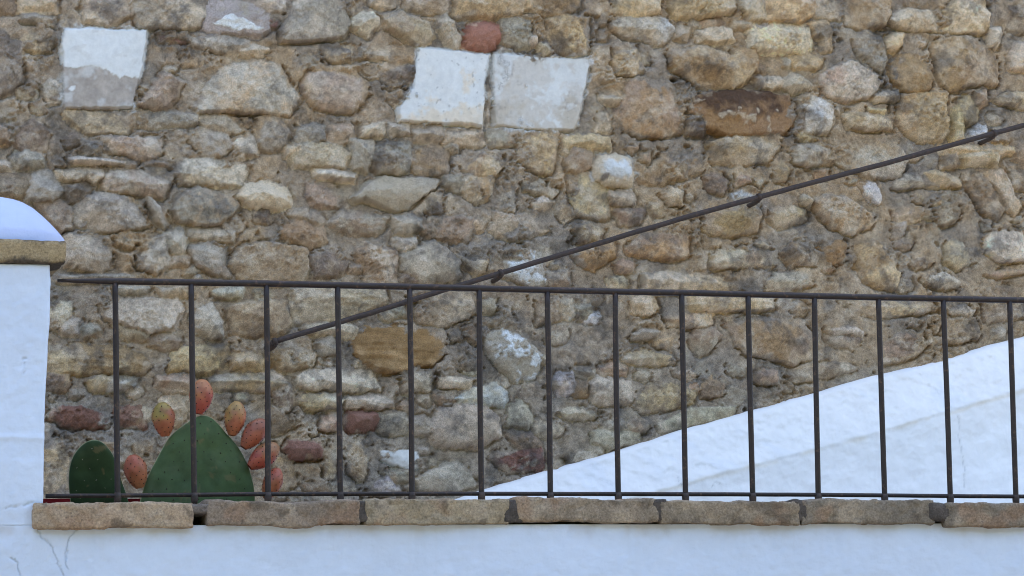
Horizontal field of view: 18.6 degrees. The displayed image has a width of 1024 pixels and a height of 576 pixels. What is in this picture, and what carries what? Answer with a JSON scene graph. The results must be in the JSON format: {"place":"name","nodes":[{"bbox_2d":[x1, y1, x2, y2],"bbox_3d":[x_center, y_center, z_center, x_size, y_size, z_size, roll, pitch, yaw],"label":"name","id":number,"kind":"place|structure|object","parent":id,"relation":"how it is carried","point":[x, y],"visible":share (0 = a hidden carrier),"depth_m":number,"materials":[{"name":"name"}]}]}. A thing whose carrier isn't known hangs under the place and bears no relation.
{"place":"outdoors","nodes":[
{"label":"outdoors","id":0,"kind":"place"},
{"bbox_2d":[43,499,139,502],"bbox_3d":[-0.915,0.686,6.546,0.264,0.479,0.174,1,-7,-16],"label":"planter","id":1,"kind":"object","parent":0,"point":[66,500],"visible":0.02,"depth_m":6.48,"materials":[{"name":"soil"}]},
{"bbox_2d":[69,379,282,503],"bbox_3d":[-0.694,0.545,6.423,0.457,0.722,0.101,2,-8,-23],"label":"prickly pear","id":2,"kind":"object","parent":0,"point":[223,465],"visible":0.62,"depth_m":6.46,"materials":[{"name":"green plant"}]},
{"label":"street","id":3,"kind":"structure","parent":0,"visible":0},
{"bbox_2d":[0,0,1023,502],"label":"stone wall","id":4,"kind":"structure","parent":3,"relation":"on","point":[450,142],"depth_m":7.66,"materials":[{"name":"beige stone"}]},
{"bbox_2d":[270,123,1023,351],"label":"handrail","id":5,"kind":"object","parent":4,"relation":"attached to","point":[498,275],"visible":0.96,"depth_m":7.68,"materials":[{"name":"metal"}]},
{"bbox_2d":[455,336,1023,502],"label":"stair skirting","id":6,"kind":"object","parent":4,"relation":"attached to","point":[850,451],"visible":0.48,"depth_m":7.78,"materials":[{"name":"white paint"}]},
{"bbox_2d":[0,496,1023,575],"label":"parapet wall","id":7,"kind":"structure","parent":3,"relation":"on","point":[539,536],"depth_m":6.34,"materials":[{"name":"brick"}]},
{"bbox_2d":[0,197,65,525],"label":"pillar","id":8,"kind":"structure","parent":7,"relation":"on","point":[32,250],"depth_m":6.12,"materials":[{"name":"paint"}]},
{"bbox_2d":[45,278,1023,503],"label":"railing","id":9,"kind":"object","parent":7,"relation":"on","point":[685,494],"visible":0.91,"depth_m":6.50,"materials":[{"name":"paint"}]}
]}

